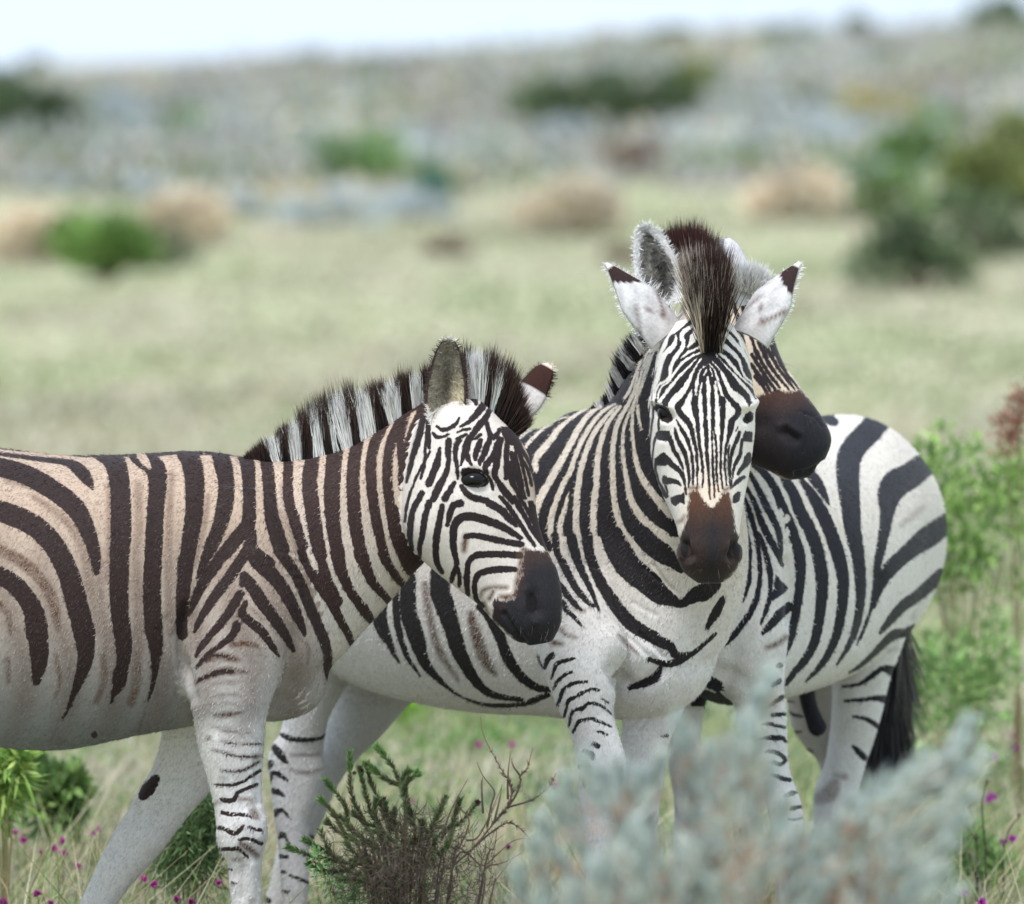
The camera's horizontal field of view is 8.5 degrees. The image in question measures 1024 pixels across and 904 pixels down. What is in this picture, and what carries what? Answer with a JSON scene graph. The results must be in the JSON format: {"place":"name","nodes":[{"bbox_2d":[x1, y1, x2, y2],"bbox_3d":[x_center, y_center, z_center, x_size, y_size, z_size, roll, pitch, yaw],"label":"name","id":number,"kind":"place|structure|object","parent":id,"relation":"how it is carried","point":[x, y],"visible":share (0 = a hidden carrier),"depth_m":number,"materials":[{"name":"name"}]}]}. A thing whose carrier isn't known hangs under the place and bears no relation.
{"place":"outdoors","nodes":[
{"label":"outdoors","id":0,"kind":"place"},
{"bbox_2d":[0,36,1023,849],"bbox_3d":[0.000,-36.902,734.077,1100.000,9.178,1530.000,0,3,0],"label":"ground","id":1,"kind":"structure","parent":0,"point":[390,288],"depth_m":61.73,"materials":[{"name":"green plant"}]},
{"bbox_2d":[0,897,7,903],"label":"wildflower","id":2,"kind":"object","parent":1,"relation":"on","point":[2,901],"visible":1,"depth_m":15.67,"materials":[{"name":"purple plant"}]},
{"bbox_2d":[13,829,19,890],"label":"wildflower","id":3,"kind":"object","parent":1,"relation":"on","point":[15,832],"visible":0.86,"depth_m":16.94,"materials":[{"name":"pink plant"}]},
{"bbox_2d":[19,835,26,888],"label":"wildflower","id":4,"kind":"object","parent":1,"relation":"on","point":[23,839],"visible":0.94,"depth_m":16.77,"materials":[{"name":"purple plant"}]},
{"bbox_2d":[0,747,52,903],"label":"long leaved plant","id":5,"kind":"object","parent":1,"relation":"on","point":[18,772],"visible":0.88,"depth_m":16.19,"materials":[{"name":"green plant"}]},
{"bbox_2d":[13,52,59,72],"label":"shrub","id":6,"kind":"object","parent":1,"relation":"on","point":[37,62],"visible":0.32,"depth_m":224.46,"materials":[{"name":"grey plant"}]},
{"bbox_2d":[33,890,41,902],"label":"wildflower","id":7,"kind":"object","parent":1,"relation":"on","point":[37,893],"visible":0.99,"depth_m":15.68,"materials":[{"name":"purple plant"}]},
{"bbox_2d":[0,198,75,263],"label":"grass tussock","id":8,"kind":"object","parent":1,"relation":"on","point":[24,227],"depth_m":74.64,"materials":[{"name":"beige plant"}]},
{"bbox_2d":[0,63,97,137],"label":"shrub","id":9,"kind":"object","parent":1,"relation":"on","point":[19,101],"visible":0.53,"depth_m":134.52,"materials":[{"name":"green plant"}]},
{"bbox_2d":[50,844,61,899],"bbox_3d":[-1.095,1.079,16.586,0.027,0.281,0.026,3,4,43],"label":"wildflower","id":10,"kind":"object","parent":1,"relation":"on","point":[53,848],"visible":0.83,"depth_m":16.58,"materials":[{"name":"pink plant"}]},
{"bbox_2d":[15,750,100,888],"bbox_3d":[-1.176,0.944,17.684,0.250,0.458,0.208,0,3,0],"label":"round leaved plant","id":11,"kind":"object","parent":1,"relation":"on","point":[63,774],"visible":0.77,"depth_m":17.64,"materials":[{"name":"green plant"}]},
{"bbox_2d":[59,837,65,894],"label":"wildflower","id":12,"kind":"object","parent":1,"relation":"on","point":[62,840],"visible":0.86,"depth_m":16.73,"materials":[{"name":"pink plant"}]},
{"bbox_2d":[59,849,67,894],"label":"wildflower","id":13,"kind":"object","parent":1,"relation":"on","point":[63,862],"visible":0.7,"depth_m":16.45,"materials":[{"name":"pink plant"}]},
{"bbox_2d":[75,863,83,887],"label":"wildflower","id":14,"kind":"object","parent":1,"relation":"on","point":[78,865],"visible":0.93,"depth_m":16.20,"materials":[{"name":"pink plant"}]},
{"bbox_2d":[90,830,95,869],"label":"wildflower","id":15,"kind":"object","parent":1,"relation":"on","point":[93,832],"visible":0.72,"depth_m":16.90,"materials":[{"name":"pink plant"}]},
{"bbox_2d":[96,826,101,853],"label":"wildflower","id":16,"kind":"object","parent":1,"relation":"on","point":[98,828],"visible":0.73,"depth_m":17.00,"materials":[{"name":"pink plant"}]},
{"bbox_2d":[37,202,164,283],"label":"shrub","id":17,"kind":"object","parent":1,"relation":"on","point":[107,241],"visible":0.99,"depth_m":69.99,"materials":[{"name":"green plant"}]},
{"bbox_2d":[80,88,163,123],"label":"shrub","id":18,"kind":"object","parent":1,"relation":"on","point":[103,106],"visible":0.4,"depth_m":144.91,"materials":[{"name":"grey plant"}]},
{"bbox_2d":[141,873,147,903],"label":"wildflower","id":19,"kind":"object","parent":1,"relation":"on","point":[145,878],"visible":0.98,"depth_m":15.93,"materials":[{"name":"purple plant"}]},
{"bbox_2d":[150,880,157,903],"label":"wildflower","id":20,"kind":"object","parent":1,"relation":"on","point":[154,883],"visible":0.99,"depth_m":15.82,"materials":[{"name":"purple plant"}]},
{"bbox_2d":[132,223,205,270],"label":"shrub","id":21,"kind":"object","parent":1,"relation":"on","point":[177,253],"visible":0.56,"depth_m":72.86,"materials":[{"name":"green plant"}]},
{"bbox_2d":[128,70,220,103],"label":"shrub","id":22,"kind":"object","parent":1,"relation":"on","point":[178,82],"visible":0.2,"depth_m":154.36,"materials":[{"name":"grey plant"}]},
{"bbox_2d":[174,895,179,903],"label":"wildflower","id":23,"kind":"object","parent":1,"relation":"on","point":[176,898],"visible":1,"depth_m":15.68,"materials":[{"name":"purple plant"}]},
{"bbox_2d":[135,791,230,903],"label":"bushy grass clump","id":24,"kind":"object","parent":1,"relation":"on","point":[199,831],"visible":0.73,"depth_m":16.07,"materials":[{"name":"green plant"}]},
{"bbox_2d":[160,107,214,131],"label":"shrub","id":25,"kind":"object","parent":1,"relation":"on","point":[176,122],"visible":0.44,"depth_m":131.75,"materials":[{"name":"green plant"}]},
{"bbox_2d":[140,182,240,246],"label":"grass tussock","id":26,"kind":"object","parent":1,"relation":"on","point":[195,211],"depth_m":78.39,"materials":[{"name":"beige plant"}]},
{"bbox_2d":[186,897,194,903],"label":"wildflower","id":27,"kind":"object","parent":1,"relation":"on","point":[191,901],"visible":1,"depth_m":15.67,"materials":[{"name":"purple plant"}]},
{"bbox_2d":[215,879,224,903],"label":"wildflower","id":28,"kind":"object","parent":1,"relation":"on","point":[218,882],"visible":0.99,"depth_m":15.86,"materials":[{"name":"purple plant"}]},
{"bbox_2d":[221,191,276,217],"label":"shrub","id":29,"kind":"object","parent":1,"relation":"on","point":[259,207],"visible":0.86,"depth_m":86.56,"materials":[{"name":"grey plant"}]},
{"bbox_2d":[0,334,564,903],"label":"zebra","id":30,"kind":"object","parent":1,"relation":"on","point":[208,614],"visible":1,"depth_m":14.86,"materials":[{"name":"black"}]},
{"bbox_2d":[282,45,330,65],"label":"shrub","id":31,"kind":"object","parent":1,"relation":"on","point":[318,54],"visible":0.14,"depth_m":224.58,"materials":[{"name":"grey plant"}]},
{"bbox_2d":[266,181,395,227],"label":"shrub","id":32,"kind":"object","parent":1,"relation":"on","point":[302,211],"visible":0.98,"depth_m":84.50,"materials":[{"name":"grey plant"}]},
{"bbox_2d":[299,126,416,186],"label":"shrub","id":33,"kind":"object","parent":1,"relation":"on","point":[372,152],"visible":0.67,"depth_m":104.88,"materials":[{"name":"green plant"}]},
{"bbox_2d":[298,841,446,903],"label":"green undergrowth","id":34,"kind":"object","parent":1,"relation":"on","point":[313,854],"visible":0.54,"depth_m":14.65,"materials":[{"name":"green plant"}]},
{"bbox_2d":[382,703,432,735],"bbox_3d":[-0.371,0.929,22.046,0.221,0.389,0.283,2,3,29],"label":"sunlit shoot","id":35,"kind":"object","parent":1,"relation":"on","point":[414,706],"visible":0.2,"depth_m":22.01,"materials":[{"name":"green plant"}]},
{"bbox_2d":[369,181,460,219],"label":"shrub","id":36,"kind":"object","parent":1,"relation":"on","point":[437,209],"visible":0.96,"depth_m":88.58,"materials":[{"name":"grey plant"}]},
{"bbox_2d":[281,716,555,903],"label":"heath bush","id":37,"kind":"object","parent":1,"relation":"on","point":[401,878],"visible":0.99,"depth_m":14.48,"materials":[{"name":"green plant"}]},
{"bbox_2d":[411,161,456,197],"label":"shrub","id":38,"kind":"object","parent":1,"relation":"on","point":[428,174],"visible":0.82,"depth_m":97.76,"materials":[{"name":"green plant"}]},
{"bbox_2d":[398,105,487,142],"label":"shrub","id":39,"kind":"object","parent":1,"relation":"on","point":[436,127],"visible":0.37,"depth_m":122.46,"materials":[{"name":"grey plant"}]},
{"bbox_2d":[421,232,471,255],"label":"shrub","id":40,"kind":"object","parent":1,"relation":"on","point":[450,245],"visible":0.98,"depth_m":72.00,"materials":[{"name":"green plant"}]},
{"bbox_2d":[475,740,482,819],"bbox_3d":[-0.093,0.940,19.194,0.026,0.283,0.024,0,3,0],"label":"wildflower","id":41,"kind":"object","parent":1,"relation":"on","point":[478,744],"visible":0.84,"depth_m":19.19,"materials":[{"name":"pink plant"}]},
{"bbox_2d":[503,843,511,903],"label":"wildflower","id":42,"kind":"object","parent":1,"relation":"on","point":[508,847],"visible":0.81,"depth_m":16.60,"materials":[{"name":"pink plant"}]},
{"bbox_2d":[0,9,1023,201],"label":"hillside scrub","id":43,"kind":"object","parent":1,"relation":"on","point":[884,63],"visible":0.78,"depth_m":134.32,"materials":[{"name":"grey plant"}]},
{"bbox_2d":[508,741,515,802],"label":"wildflower","id":44,"kind":"object","parent":1,"relation":"on","point":[512,745],"visible":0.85,"depth_m":19.16,"materials":[{"name":"pink plant"}]},
{"bbox_2d":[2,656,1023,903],"bbox_3d":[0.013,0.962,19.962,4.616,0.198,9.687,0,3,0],"label":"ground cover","id":45,"kind":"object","parent":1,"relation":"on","point":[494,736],"visible":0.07,"depth_m":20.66,"materials":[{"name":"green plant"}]},
{"bbox_2d":[266,233,804,903],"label":"zebra","id":46,"kind":"object","parent":1,"relation":"on","point":[640,469],"visible":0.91,"depth_m":15.26,"materials":[{"name":"black"}]},
{"bbox_2d":[527,112,594,151],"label":"shrub","id":47,"kind":"object","parent":1,"relation":"on","point":[578,126],"visible":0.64,"depth_m":117.77,"materials":[{"name":"grey plant"}]},
{"bbox_2d":[503,166,634,236],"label":"grass tussock","id":48,"kind":"object","parent":1,"relation":"on","point":[562,206],"depth_m":78.30,"materials":[{"name":"beige plant"}]},
{"bbox_2d":[502,62,706,136],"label":"shrub","id":49,"kind":"object","parent":1,"relation":"on","point":[669,95],"visible":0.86,"depth_m":124.36,"materials":[{"name":"green plant"}]},
{"bbox_2d":[587,132,669,176],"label":"shrub","id":50,"kind":"object","parent":1,"relation":"on","point":[644,159],"visible":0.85,"depth_m":104.53,"materials":[{"name":"grey plant"}]},
{"bbox_2d":[647,22,697,44],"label":"shrub","id":51,"kind":"object","parent":1,"relation":"on","point":[661,30],"visible":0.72,"depth_m":218.06,"materials":[{"name":"grey plant"}]},
{"bbox_2d":[641,52,726,94],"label":"shrub","id":52,"kind":"object","parent":1,"relation":"on","point":[688,69],"visible":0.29,"depth_m":152.83,"materials":[{"name":"green plant"}]},
{"bbox_2d":[691,150,763,175],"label":"shrub","id":53,"kind":"object","parent":1,"relation":"on","point":[716,157],"visible":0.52,"depth_m":104.29,"materials":[{"name":"grey plant"}]},
{"bbox_2d":[495,659,1000,903],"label":"silver shrub","id":54,"kind":"object","parent":1,"relation":"on","point":[629,866],"visible":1,"depth_m":10.46,"materials":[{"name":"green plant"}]},
{"bbox_2d":[718,82,841,113],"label":"shrub","id":55,"kind":"object","parent":1,"relation":"on","point":[808,99],"visible":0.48,"depth_m":142.88,"materials":[{"name":"grey plant"}]},
{"bbox_2d":[752,15,819,42],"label":"shrub","id":56,"kind":"object","parent":1,"relation":"on","point":[776,32],"visible":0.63,"depth_m":214.79,"materials":[{"name":"grey plant"}]},
{"bbox_2d":[628,212,947,903],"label":"zebra","id":57,"kind":"object","parent":1,"relation":"on","point":[846,520],"visible":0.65,"depth_m":15.85,"materials":[{"name":"fur"}]},
{"bbox_2d":[734,153,852,221],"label":"grass tussock","id":58,"kind":"object","parent":1,"relation":"on","point":[798,188],"depth_m":86.79,"materials":[{"name":"beige plant"}]},
{"bbox_2d":[839,11,874,35],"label":"shrub","id":59,"kind":"object","parent":1,"relation":"on","point":[856,20],"visible":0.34,"depth_m":224.50,"materials":[{"name":"grey plant"}]},
{"bbox_2d":[819,145,941,219],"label":"shrub","id":60,"kind":"object","parent":1,"relation":"on","point":[895,177],"visible":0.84,"depth_m":87.68,"materials":[{"name":"green plant"}]},
{"bbox_2d":[835,86,927,126],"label":"grass tussock","id":61,"kind":"object","parent":1,"relation":"on","point":[869,104],"depth_m":127.82,"materials":[{"name":"beige plant"}]},
{"bbox_2d":[834,200,986,292],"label":"shrub","id":62,"kind":"object","parent":1,"relation":"on","point":[898,248],"visible":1,"depth_m":62.49,"materials":[{"name":"green plant"}]},
{"bbox_2d":[870,95,970,174],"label":"shrub","id":63,"kind":"object","parent":1,"relation":"on","point":[925,143],"visible":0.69,"depth_m":99.84,"materials":[{"name":"green plant"}]},
{"bbox_2d":[910,601,1023,806],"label":"leafy bush","id":64,"kind":"object","parent":1,"relation":"on","point":[956,659],"visible":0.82,"depth_m":19.02,"materials":[{"name":"green plant"}]},
{"bbox_2d":[912,414,1023,760],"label":"leafy bush","id":65,"kind":"object","parent":1,"relation":"on","point":[957,504],"visible":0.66,"depth_m":19.51,"materials":[{"name":"green plant"}]},
{"bbox_2d":[917,178,1023,258],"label":"shrub","id":66,"kind":"object","parent":1,"relation":"on","point":[947,197],"visible":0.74,"depth_m":74.94,"materials":[{"name":"green plant"}]},
{"bbox_2d":[965,826,977,901],"bbox_3d":[1.091,1.040,16.675,0.063,0.351,0.023,1,3,10],"label":"dry stalk","id":67,"kind":"object","parent":1,"relation":"on","point":[976,839],"visible":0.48,"depth_m":16.67,"materials":[{"name":"brown plant"}]},
{"bbox_2d":[967,849,978,900],"bbox_3d":[1.112,1.085,16.684,0.029,0.259,0.028,0,3,0],"label":"dry stalk","id":68,"kind":"object","parent":1,"relation":"on","point":[970,854],"visible":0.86,"depth_m":16.68,"materials":[{"name":"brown plant"}]},
{"bbox_2d":[927,816,1023,902],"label":"green tuft","id":69,"kind":"object","parent":1,"relation":"on","point":[965,863],"visible":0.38,"depth_m":17.30,"materials":[{"name":"green plant"}]},
{"bbox_2d":[929,105,1023,214],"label":"shrub","id":70,"kind":"object","parent":1,"relation":"on","point":[987,159],"visible":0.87,"depth_m":88.83,"materials":[{"name":"green plant"}]},
{"bbox_2d":[977,897,986,903],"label":"wildflower","id":71,"kind":"object","parent":1,"relation":"on","point":[981,901],"visible":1,"depth_m":15.67,"materials":[{"name":"purple plant"}]},
{"bbox_2d":[981,777,991,900],"bbox_3d":[1.147,0.998,16.674,0.025,0.435,0.024,-2,4,-31],"label":"dry stalk","id":72,"kind":"object","parent":1,"relation":"on","point":[986,781],"visible":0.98,"depth_m":16.67,"materials":[{"name":"brown plant"}]},
{"bbox_2d":[985,796,991,839],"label":"wildflower","id":73,"kind":"object","parent":1,"relation":"on","point":[988,799],"visible":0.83,"depth_m":17.69,"materials":[{"name":"purple plant"}]},
{"bbox_2d":[987,791,997,838],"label":"wildflower","id":74,"kind":"object","parent":1,"relation":"on","point":[991,795],"visible":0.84,"depth_m":17.76,"materials":[{"name":"purple plant"}]},
{"bbox_2d":[964,0,1023,28],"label":"shrub","id":75,"kind":"object","parent":1,"relation":"on","point":[1014,10],"visible":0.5,"depth_m":224.42,"materials":[{"name":"green plant"}]},
{"bbox_2d":[992,754,998,822],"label":"wildflower","id":76,"kind":"object","parent":1,"relation":"on","point":[993,758],"visible":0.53,"depth_m":18.81,"materials":[{"name":"green plant"}]},
{"bbox_2d":[999,838,1007,886],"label":"wildflower","id":77,"kind":"object","parent":1,"relation":"on","point":[1002,840],"visible":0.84,"depth_m":16.71,"materials":[{"name":"purple plant"}]},
{"bbox_2d":[985,382,1023,812],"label":"dried flower stalk","id":78,"kind":"object","parent":1,"relation":"on","point":[1015,421],"visible":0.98,"depth_m":19.31,"materials":[{"name":"brown plant"}]},
{"bbox_2d":[1002,811,1021,902],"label":"dry stalk","id":79,"kind":"object","parent":1,"relation":"on","point":[1018,814],"visible":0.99,"depth_m":16.67,"materials":[{"name":"brown plant"}]},
{"bbox_2d":[1008,834,1016,897],"bbox_3d":[1.215,1.069,16.798,0.022,0.280,0.022,-3,4,-44],"label":"wildflower","id":80,"kind":"object","parent":1,"relation":"on","point":[1011,838],"visible":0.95,"depth_m":16.79,"materials":[{"name":"purple plant"}]},
{"bbox_2d":[1014,744,1023,816],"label":"wildflower","id":81,"kind":"object","parent":1,"relation":"on","point":[1016,746],"visible":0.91,"depth_m":19.10,"materials":[{"name":"green plant"}]},
{"bbox_2d":[0,579,1023,903],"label":"grass","id":82,"kind":"structure","parent":0,"point":[104,769],"depth_m":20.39,"materials":[{"name":"green plant"}]},
{"bbox_2d":[0,0,1023,72],"label":"sky","id":83,"kind":"structure","parent":0,"point":[166,30],"materials":[{"name":"white"}]},
{"bbox_2d":[598,243,632,263],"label":"grass tuft","id":84,"kind":"object","parent":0,"point":[625,251],"visible":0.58,"depth_m":71.27,"materials":[{"name":"beige plant"}]}
]}

